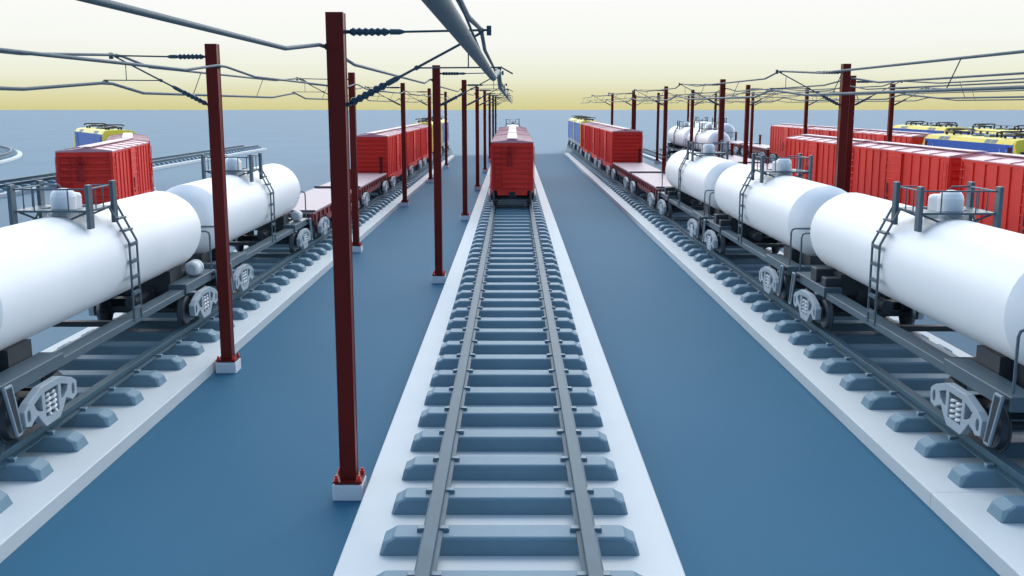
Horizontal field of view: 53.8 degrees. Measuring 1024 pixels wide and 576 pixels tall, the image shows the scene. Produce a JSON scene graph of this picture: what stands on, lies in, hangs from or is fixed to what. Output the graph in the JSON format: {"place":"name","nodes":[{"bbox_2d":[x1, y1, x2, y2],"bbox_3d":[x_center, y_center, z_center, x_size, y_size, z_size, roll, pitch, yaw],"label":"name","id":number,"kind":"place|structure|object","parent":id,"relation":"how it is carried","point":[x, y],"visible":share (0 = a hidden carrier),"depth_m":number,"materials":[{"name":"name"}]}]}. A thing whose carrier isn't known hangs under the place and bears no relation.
{"place":"outdoors","nodes":[
{"label":"outdoors","id":0,"kind":"place"},
{"bbox_2d":[0,110,1023,356],"bbox_3d":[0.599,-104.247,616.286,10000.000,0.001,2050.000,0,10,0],"label":"ground","id":1,"kind":"structure","parent":0,"point":[296,142],"depth_m":319.77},
{"bbox_2d":[0,149,22,163],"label":"track bed","id":2,"kind":"object","parent":1,"relation":"on","point":[18,155],"visible":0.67,"depth_m":135.35,"materials":[{"name":"white concrete"}]},
{"bbox_2d":[0,145,17,159],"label":"railway track","id":3,"kind":"structure","parent":2,"relation":"on","point":[6,152],"depth_m":143.11,"materials":[{"name":"metal"}]},
{"bbox_2d":[0,148,266,197],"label":"track bed","id":4,"kind":"object","parent":1,"relation":"on","point":[4,193],"visible":0.23,"depth_m":120.06,"materials":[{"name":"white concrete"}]},
{"bbox_2d":[0,145,261,192],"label":"railway track","id":5,"kind":"structure","parent":4,"relation":"on","point":[47,178],"depth_m":119.07,"materials":[{"name":"metal"}]},
{"bbox_2d":[0,155,454,562],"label":"track bed","id":6,"kind":"object","parent":1,"relation":"on","point":[34,507],"visible":0.23,"depth_m":22.18,"materials":[{"name":"white concrete"}]},
{"bbox_2d":[0,152,449,513],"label":"railway track","id":7,"kind":"structure","parent":6,"relation":"on","point":[140,353],"depth_m":26.80,"materials":[{"name":"metal"}]},
{"bbox_2d":[0,180,217,443],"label":"tank car","id":8,"kind":"object","parent":7,"relation":"on","point":[65,259],"visible":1,"depth_m":23.51,"materials":[{"name":"white paint"}]},
{"bbox_2d":[165,153,312,292],"bbox_3d":[-10.764,-2.996,39.611,3.164,4.574,14.720,0,10,0],"label":"tank car","id":9,"kind":"object","parent":7,"relation":"on","point":[263,200],"visible":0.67,"depth_m":38.17,"materials":[{"name":"grey paint"}]},
{"bbox_2d":[257,169,351,238],"bbox_3d":[-10.748,-4.718,54.543,3.164,2.644,14.700,0,10,0],"label":"flat car","id":10,"kind":"object","parent":7,"relation":"on","point":[318,203],"visible":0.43,"depth_m":50.57,"materials":[{"name":"brown paint"}]},
{"bbox_2d":[314,157,387,207],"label":"flat car","id":11,"kind":"object","parent":7,"relation":"on","point":[368,183],"visible":0.41,"depth_m":68.79,"materials":[{"name":"metal"}]},
{"bbox_2d":[357,129,407,189],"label":"boxcar","id":12,"kind":"object","parent":7,"relation":"on","point":[372,147],"visible":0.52,"depth_m":76.33,"materials":[{"name":"red paint"}]},
{"bbox_2d":[396,135,399,170],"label":"door","id":13,"kind":"structure","parent":12,"relation":"in","point":[397,136],"depth_m":82.70,"materials":[{"name":"red paint"}]},
{"bbox_2d":[390,126,421,174],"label":"boxcar","id":14,"kind":"object","parent":7,"relation":"on","point":[413,150],"visible":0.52,"depth_m":95.82,"materials":[{"name":"red paint"}]},
{"bbox_2d":[413,130,416,160],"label":"door","id":15,"kind":"structure","parent":14,"relation":"in","point":[414,132],"depth_m":96.48,"materials":[{"name":"red paint"}]},
{"bbox_2d":[406,123,432,165],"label":"boxcar","id":16,"kind":"object","parent":7,"relation":"on","point":[424,141],"visible":0.26,"depth_m":108.23,"materials":[{"name":"red paint"}]},
{"bbox_2d":[412,118,441,154],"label":"locomotive","id":17,"kind":"object","parent":7,"relation":"on","point":[424,121],"visible":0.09,"depth_m":120.31,"materials":[{"name":"yellow metal"}]},
{"bbox_2d":[427,116,449,152],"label":"locomotive","id":18,"kind":"object","parent":7,"relation":"on","point":[443,136],"visible":0.35,"depth_m":137.09,"materials":[{"name":"blue metal"}]},
{"bbox_2d":[0,153,999,575],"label":"paved strip","id":19,"kind":"object","parent":1,"relation":"on","point":[758,459],"depth_m":21.72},
{"bbox_2d":[103,44,240,372],"bbox_3d":[-9.188,-2.028,26.980,3.332,8.760,0.550,0,10,0],"label":"catenary mast","id":20,"kind":"object","parent":19,"relation":"on","point":[227,361],"visible":0.98,"depth_m":26.77,"materials":[{"name":"red"}]},
{"bbox_2d":[292,72,362,251],"bbox_3d":[-9.164,-6.125,49.612,3.332,8.760,0.550,0,10,0],"label":"catenary mast","id":21,"kind":"object","parent":19,"relation":"on","point":[357,245],"visible":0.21,"depth_m":49.49,"materials":[{"name":"metal"}]},
{"bbox_2d":[0,48,456,99],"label":"feeder cable","id":22,"kind":"object","parent":21,"relation":"attached to","point":[24,52],"visible":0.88,"depth_m":20.50,"materials":[{"name":"metal"}]},
{"bbox_2d":[365,83,408,206],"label":"catenary mast","id":23,"kind":"object","parent":19,"relation":"on","point":[404,202],"visible":0.98,"depth_m":72.05,"materials":[{"name":"metal"}]},
{"bbox_2d":[0,52,432,102],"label":"overhead line","id":24,"kind":"object","parent":23,"relation":"hanging from","point":[6,88],"visible":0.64,"depth_m":27.76,"materials":[{"name":"metal"}]},
{"bbox_2d":[398,88,433,182],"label":"catenary mast","id":25,"kind":"object","parent":19,"relation":"on","point":[430,179],"visible":0.95,"depth_m":94.71,"materials":[{"name":"metal"}]},
{"bbox_2d":[325,12,512,500],"bbox_3d":[-1.645,-0.423,18.116,3.332,8.760,0.550,0,10,0],"label":"catenary mast","id":26,"kind":"object","parent":19,"relation":"on","point":[349,482],"visible":0.98,"depth_m":17.87,"materials":[{"name":"red"}]},
{"bbox_2d":[76,0,494,100],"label":"feeder cable","id":27,"kind":"object","parent":26,"relation":"attached to","point":[119,6],"visible":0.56,"depth_m":10.68,"materials":[{"name":"metal"}]},
{"bbox_2d":[421,0,511,103],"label":"overhead line","id":28,"kind":"object","parent":26,"relation":"hanging from","point":[447,15],"visible":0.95,"depth_m":5.32,"materials":[{"name":"metal"}]},
{"bbox_2d":[425,92,448,167],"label":"catenary mast","id":29,"kind":"object","parent":19,"relation":"on","point":[446,164],"visible":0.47,"depth_m":117.34,"materials":[{"name":"metal"}]},
{"bbox_2d":[431,65,512,282],"bbox_3d":[-1.621,-4.538,40.847,3.332,8.760,0.550,0,10,0],"label":"catenary mast","id":30,"kind":"object","parent":19,"relation":"on","point":[438,275],"visible":0.94,"depth_m":40.62,"materials":[{"name":"metal"}]},
{"bbox_2d":[461,80,512,219],"bbox_3d":[-1.597,-8.652,63.577,3.332,8.760,0.550,0,10,0],"label":"catenary mast","id":31,"kind":"object","parent":19,"relation":"on","point":[465,215],"visible":0.93,"depth_m":63.35,"materials":[{"name":"metal"}]},
{"bbox_2d":[474,87,508,189],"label":"catenary mast","id":32,"kind":"object","parent":19,"relation":"on","point":[477,186],"visible":1,"depth_m":86.01,"materials":[{"name":"metal"}]},
{"bbox_2d":[482,91,511,172],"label":"catenary mast","id":33,"kind":"object","parent":19,"relation":"on","point":[484,170],"visible":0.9,"depth_m":108.81,"materials":[{"name":"metal"}]},
{"bbox_2d":[488,94,511,160],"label":"catenary mast","id":34,"kind":"object","parent":19,"relation":"on","point":[489,110],"visible":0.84,"depth_m":131.35,"materials":[{"name":"metal"}]},
{"bbox_2d":[333,164,684,575],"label":"track bed","id":35,"kind":"object","parent":19,"relation":"on","point":[643,520],"visible":0.31,"depth_m":18.81,"materials":[{"name":"white concrete"}]},
{"bbox_2d":[376,178,641,575],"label":"railway track","id":36,"kind":"structure","parent":35,"relation":"on","point":[511,323],"depth_m":21.20,"materials":[{"name":"concrete"}]},
{"bbox_2d":[488,133,535,204],"bbox_3d":[0.019,-8.512,70.715,3.164,4.349,14.240,0,10,0],"label":"boxcar","id":37,"kind":"object","parent":36,"relation":"on","point":[512,155],"visible":1,"depth_m":64.15,"materials":[{"name":"red paint"}]},
{"bbox_2d":[495,129,529,134],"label":"boxcar","id":38,"kind":"object","parent":36,"relation":"on","point":[517,131],"visible":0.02,"depth_m":83.69,"materials":[{"name":"red paint"}]},
{"bbox_2d":[498,125,526,130],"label":"boxcar","id":39,"kind":"object","parent":36,"relation":"on","point":[512,127],"visible":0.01,"depth_m":98.27,"materials":[{"name":"red paint"}]},
{"bbox_2d":[505,119,519,126],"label":"tank car","id":40,"kind":"object","parent":36,"relation":"on","point":[513,121],"visible":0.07,"depth_m":139.51,"materials":[{"name":"grey paint"}]},
{"bbox_2d":[495,97,507,133],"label":"catenary mast","id":41,"kind":"object","parent":1,"relation":"on","point":[496,115],"visible":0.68,"depth_m":176.95,"materials":[{"name":"metal"}]},
{"bbox_2d":[492,96,512,138],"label":"catenary mast","id":42,"kind":"object","parent":1,"relation":"on","point":[493,115],"visible":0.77,"depth_m":154.12,"materials":[{"name":"metal"}]},
{"bbox_2d":[590,93,613,124],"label":"catenary mast","id":43,"kind":"object","parent":1,"relation":"on","point":[612,103],"visible":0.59,"depth_m":129.73,"materials":[{"name":"metal"}]},
{"bbox_2d":[643,153,666,163],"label":"track bed","id":44,"kind":"object","parent":1,"relation":"on","point":[650,157],"depth_m":135.86,"materials":[{"name":"white concrete"}]},
{"bbox_2d":[643,148,673,161],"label":"railway track","id":45,"kind":"structure","parent":44,"relation":"on","point":[650,152],"depth_m":140.96,"materials":[{"name":"metal"}]},
{"bbox_2d":[666,120,695,155],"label":"tank car","id":46,"kind":"object","parent":45,"relation":"on","point":[678,135],"visible":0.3,"depth_m":123.56,"materials":[{"name":"grey paint"}]},
{"bbox_2d":[685,122,730,151],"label":"tank car","id":47,"kind":"object","parent":45,"relation":"on","point":[708,134],"visible":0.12,"depth_m":107.43,"materials":[{"name":"grey paint"}]},
{"bbox_2d":[715,143,765,162],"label":"flat car","id":48,"kind":"object","parent":45,"relation":"on","point":[735,158],"visible":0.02,"depth_m":96.03,"materials":[{"name":"metal"}]},
{"bbox_2d":[741,149,771,170],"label":"flat car","id":49,"kind":"object","parent":45,"relation":"on","point":[769,164],"visible":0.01,"depth_m":86.27,"materials":[{"name":"metal"}]},
{"bbox_2d":[785,134,874,185],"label":"boxcar","id":50,"kind":"object","parent":45,"relation":"on","point":[821,149],"visible":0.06,"depth_m":65.80,"materials":[{"name":"red paint"}]},
{"bbox_2d":[805,142,817,181],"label":"door","id":51,"kind":"structure","parent":50,"relation":"in","point":[812,147],"depth_m":66.36,"materials":[{"name":"red paint"}]},
{"bbox_2d":[850,141,988,209],"bbox_3d":[21.200,-5.231,52.587,3.164,4.349,14.240,0,10,0],"label":"boxcar","id":52,"kind":"object","parent":45,"relation":"on","point":[878,168],"visible":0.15,"depth_m":51.34,"materials":[{"name":"red paint"}]},
{"bbox_2d":[883,151,902,200],"bbox_3d":[19.815,-5.629,52.516,0.170,2.870,2.160,0,10,0],"label":"door","id":53,"kind":"structure","parent":52,"relation":"in","point":[893,163],"depth_m":52.68,"materials":[{"name":"red paint"}]},
{"bbox_2d":[959,153,1023,233],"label":"boxcar","id":54,"kind":"object","parent":45,"relation":"on","point":[992,171],"visible":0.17,"depth_m":41.52,"materials":[{"name":"red paint"}]},
{"bbox_2d":[1017,168,1023,233],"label":"door","id":55,"kind":"structure","parent":54,"relation":"in","point":[1020,224],"depth_m":39.13,"materials":[{"name":"red paint"}]},
{"bbox_2d":[654,93,680,162],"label":"catenary mast","id":56,"kind":"object","parent":1,"relation":"on","point":[657,132],"visible":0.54,"depth_m":126.80,"materials":[{"name":"metal"}]},
{"bbox_2d":[687,95,701,120],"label":"catenary mast","id":57,"kind":"object","parent":1,"relation":"on","point":[688,105],"visible":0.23,"depth_m":161.31,"materials":[{"name":"metal"}]},
{"bbox_2d":[689,90,718,149],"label":"catenary mast","id":58,"kind":"object","parent":1,"relation":"on","point":[691,120],"visible":0.56,"depth_m":102.39,"materials":[{"name":"metal"}]},
{"bbox_2d":[713,94,733,129],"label":"catenary mast","id":59,"kind":"object","parent":1,"relation":"on","point":[715,109],"visible":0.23,"depth_m":139.70,"materials":[{"name":"metal"}]},
{"bbox_2d":[749,93,773,158],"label":"catenary mast","id":60,"kind":"object","parent":1,"relation":"on","point":[751,131],"visible":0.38,"depth_m":118.34,"materials":[{"name":"metal"}]},
{"bbox_2d":[694,87,1023,103],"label":"overhead line","id":61,"kind":"object","parent":60,"relation":"hanging from","point":[888,101],"visible":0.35,"depth_m":78.40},
{"bbox_2d":[743,85,783,164],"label":"catenary mast","id":62,"kind":"object","parent":1,"relation":"on","point":[746,129],"visible":0.63,"depth_m":78.39,"materials":[{"name":"metal"}]},
{"bbox_2d":[564,153,1023,506],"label":"track bed","id":63,"kind":"object","parent":1,"relation":"on","point":[919,475],"visible":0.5,"depth_m":24.97,"materials":[{"name":"white concrete"}]},
{"bbox_2d":[608,90,634,128],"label":"catenary mast","id":64,"kind":"object","parent":63,"relation":"on","point":[633,113],"visible":0.52,"depth_m":107.07,"materials":[{"name":"metal"}]},
{"bbox_2d":[632,86,667,156],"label":"catenary mast","id":65,"kind":"object","parent":63,"relation":"on","point":[665,114],"visible":0.53,"depth_m":84.46,"materials":[{"name":"metal"}]},
{"bbox_2d":[672,79,725,157],"bbox_3d":[11.450,-8.401,62.186,3.332,8.760,0.550,0,10,0],"label":"catenary mast","id":66,"kind":"object","parent":63,"relation":"on","point":[721,104],"visible":0.62,"depth_m":61.60,"materials":[{"name":"metal"}]},
{"bbox_2d":[569,150,1023,522],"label":"railway track","id":67,"kind":"structure","parent":63,"relation":"on","point":[848,344],"depth_m":26.32,"materials":[{"name":"concrete"}]},
{"bbox_2d":[567,116,586,147],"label":"locomotive","id":68,"kind":"object","parent":67,"relation":"on","point":[570,141],"visible":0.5,"depth_m":152.66,"materials":[{"name":"blue metal"}]},
{"bbox_2d":[573,117,599,152],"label":"locomotive","id":69,"kind":"object","parent":67,"relation":"on","point":[577,133],"visible":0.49,"depth_m":137.00,"materials":[{"name":"blue metal"}]},
{"bbox_2d":[580,121,598,158],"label":"boxcar","id":70,"kind":"object","parent":67,"relation":"on","point":[584,140],"visible":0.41,"depth_m":124.00,"materials":[{"name":"red paint"}]},
{"bbox_2d":[588,123,614,165],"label":"boxcar","id":71,"kind":"object","parent":67,"relation":"on","point":[593,146],"visible":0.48,"depth_m":110.05,"materials":[{"name":"red paint"}]},
{"bbox_2d":[598,126,642,174],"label":"boxcar","id":72,"kind":"object","parent":67,"relation":"on","point":[619,144],"visible":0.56,"depth_m":90.28,"materials":[{"name":"red paint"}]},
{"bbox_2d":[603,130,605,161],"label":"door","id":73,"kind":"structure","parent":72,"relation":"in","point":[604,149],"depth_m":97.28,"materials":[{"name":"red paint"}]},
{"bbox_2d":[611,149,661,187],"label":"flat car","id":74,"kind":"object","parent":67,"relation":"on","point":[624,170],"visible":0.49,"depth_m":82.10,"materials":[{"name":"metal"}]},
{"bbox_2d":[630,157,701,207],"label":"flat car","id":75,"kind":"object","parent":67,"relation":"on","point":[648,183],"visible":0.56,"depth_m":68.69,"materials":[{"name":"metal"}]},
{"bbox_2d":[657,140,761,239],"bbox_3d":[10.251,-5.539,53.661,3.164,4.574,14.720,0,10,0],"label":"tank car","id":76,"kind":"object","parent":67,"relation":"on","point":[692,176],"visible":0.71,"depth_m":52.15,"materials":[{"name":"grey paint"}]},
{"bbox_2d":[702,153,846,300],"bbox_3d":[10.236,-2.903,39.097,3.164,4.574,14.720,0,10,0],"label":"tank car","id":77,"kind":"object","parent":67,"relation":"on","point":[779,205],"visible":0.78,"depth_m":36.78,"materials":[{"name":"grey paint"}]},
{"bbox_2d":[788,182,1023,452],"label":"tank car","id":78,"kind":"object","parent":67,"relation":"on","point":[947,261],"visible":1,"depth_m":22.36,"materials":[{"name":"grey paint"}]},
{"bbox_2d":[766,64,850,189],"bbox_3d":[11.426,-4.286,39.456,3.332,8.760,0.550,0,10,0],"label":"catenary mast","id":79,"kind":"object","parent":63,"relation":"on","point":[842,129],"visible":0.58,"depth_m":38.93,"materials":[{"name":"metal"}]},
{"bbox_2d":[582,50,1023,102],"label":"overhead line","id":80,"kind":"object","parent":79,"relation":"hanging from","point":[1014,87],"visible":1,"depth_m":28.11,"materials":[{"name":"metal"}]},
{"bbox_2d":[603,72,1023,99],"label":"feeder cable","id":81,"kind":"object","parent":79,"relation":"attached to","point":[983,75],"visible":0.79,"depth_m":33.80,"materials":[{"name":"metal"}]},
{"bbox_2d":[803,89,836,133],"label":"catenary mast","id":82,"kind":"object","parent":1,"relation":"on","point":[806,104],"visible":0.56,"depth_m":96.38,"materials":[{"name":"metal"}]},
{"bbox_2d":[844,76,905,192],"bbox_3d":[19.644,-7.063,54.798,3.332,8.760,0.550,0,10,0],"label":"catenary mast","id":83,"kind":"object","parent":1,"relation":"on","point":[852,103],"visible":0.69,"depth_m":54.38,"materials":[{"name":"metal"}]},
{"bbox_2d":[625,81,1023,100],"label":"feeder cable","id":84,"kind":"object","parent":83,"relation":"attached to","point":[880,88],"visible":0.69,"depth_m":46.76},
{"bbox_2d":[642,78,1023,102],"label":"overhead line","id":85,"kind":"object","parent":83,"relation":"hanging from","point":[960,82],"visible":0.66,"depth_m":52.43,"materials":[{"name":"metal"}]},
{"bbox_2d":[886,84,928,141],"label":"catenary mast","id":86,"kind":"object","parent":1,"relation":"on","point":[890,119],"visible":0.51,"depth_m":74.75,"materials":[{"name":"metal"}]},
{"bbox_2d":[675,90,1023,100],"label":"feeder cable","id":87,"kind":"object","parent":86,"relation":"attached to","point":[900,93],"visible":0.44,"depth_m":66.94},
{"bbox_2d":[930,492,1023,575],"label":"track bed","id":88,"kind":"object","parent":1,"relation":"on","point":[996,545],"visible":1,"depth_m":16.79,"materials":[{"name":"white concrete"}]},
{"bbox_2d":[0,0,1023,109],"label":"sky","id":89,"kind":"structure","parent":0,"point":[559,54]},
{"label":"track bed","id":90,"kind":"structure","parent":0,"visible":0},
{"bbox_2d":[725,149,772,163],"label":"railway track","id":91,"kind":"structure","parent":90,"relation":"on","point":[741,155],"depth_m":133.11,"materials":[{"name":"metal"}]},
{"bbox_2d":[689,117,707,127],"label":"tank car","id":92,"kind":"object","parent":91,"relation":"on","point":[701,120],"visible":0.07,"depth_m":166.06,"materials":[{"name":"grey paint"}]},
{"bbox_2d":[703,118,734,139],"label":"tank car","id":93,"kind":"object","parent":91,"relation":"on","point":[729,129],"visible":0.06,"depth_m":146.45,"materials":[{"name":"grey paint"}]},
{"bbox_2d":[730,132,758,153],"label":"flat car","id":94,"kind":"object","parent":91,"relation":"on","point":[737,147],"visible":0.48,"depth_m":134.78,"materials":[{"name":"metal"}]},
{"bbox_2d":[741,135,772,157],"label":"flat car","id":95,"kind":"object","parent":91,"relation":"on","point":[760,148],"visible":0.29,"depth_m":124.10,"materials":[{"name":"metal"}]},
{"bbox_2d":[769,123,819,160],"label":"boxcar","id":96,"kind":"object","parent":91,"relation":"on","point":[780,133],"visible":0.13,"depth_m":112.47,"materials":[{"name":"red paint"}]},
{"bbox_2d":[782,127,788,153],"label":"door","id":97,"kind":"structure","parent":96,"relation":"in","point":[785,130],"depth_m":110.61,"materials":[{"name":"red paint"}]},
{"bbox_2d":[807,126,863,136],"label":"boxcar","id":98,"kind":"object","parent":91,"relation":"on","point":[826,130],"visible":0.05,"depth_m":97.21,"materials":[{"name":"red paint"}]},
{"bbox_2d":[853,129,934,144],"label":"boxcar","id":99,"kind":"object","parent":91,"relation":"on","point":[917,138],"visible":0.08,"depth_m":79.68,"materials":[{"name":"red paint"}]},
{"bbox_2d":[874,135,884,140],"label":"door","id":100,"kind":"structure","parent":99,"relation":"in","point":[876,137],"depth_m":81.94,"materials":[{"name":"red paint"}]},
{"bbox_2d":[922,128,1023,154],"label":"locomotive","id":101,"kind":"object","parent":91,"relation":"on","point":[997,142],"visible":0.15,"depth_m":64.96,"materials":[{"name":"yellow metal"}]},
{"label":"track bed","id":102,"kind":"structure","parent":0,"visible":0},
{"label":"railway track","id":103,"kind":"object","parent":102,"relation":"on","visible":0},
{"bbox_2d":[893,121,966,133],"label":"locomotive","id":104,"kind":"object","parent":103,"relation":"on","point":[937,128],"visible":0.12,"depth_m":98.73,"materials":[{"name":"yellow metal"}]},
{"bbox_2d":[955,123,1023,137],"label":"locomotive","id":105,"kind":"object","parent":103,"relation":"on","point":[984,129],"visible":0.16,"depth_m":85.89,"materials":[{"name":"yellow metal"}]},
{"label":"track bed","id":106,"kind":"structure","parent":0,"visible":0},
{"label":"railway track","id":107,"kind":"object","parent":106,"relation":"on","visible":0},
{"bbox_2d":[55,138,152,207],"bbox_3d":[-23.020,-6.157,57.706,3.164,4.349,14.240,-2,10,-12],"label":"boxcar","id":108,"kind":"object","parent":107,"relation":"on","point":[125,163],"visible":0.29,"depth_m":51.50,"materials":[{"name":"red paint"}]},
{"bbox_2d":[129,147,139,195],"bbox_3d":[-21.664,-6.606,57.914,0.170,2.870,2.160,-2,10,-12],"label":"door","id":109,"kind":"structure","parent":108,"relation":"in","point":[133,151],"depth_m":57.86,"materials":[{"name":"red paint"}]},
{"bbox_2d":[74,123,136,146],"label":"locomotive","id":110,"kind":"object","parent":107,"relation":"on","point":[101,132],"visible":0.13,"depth_m":86.29,"materials":[{"name":"blue metal"}]},
{"bbox_2d":[106,133,155,191],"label":"boxcar","id":111,"kind":"object","parent":107,"relation":"on","point":[135,137],"visible":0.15,"depth_m":68.44,"materials":[{"name":"red paint"}]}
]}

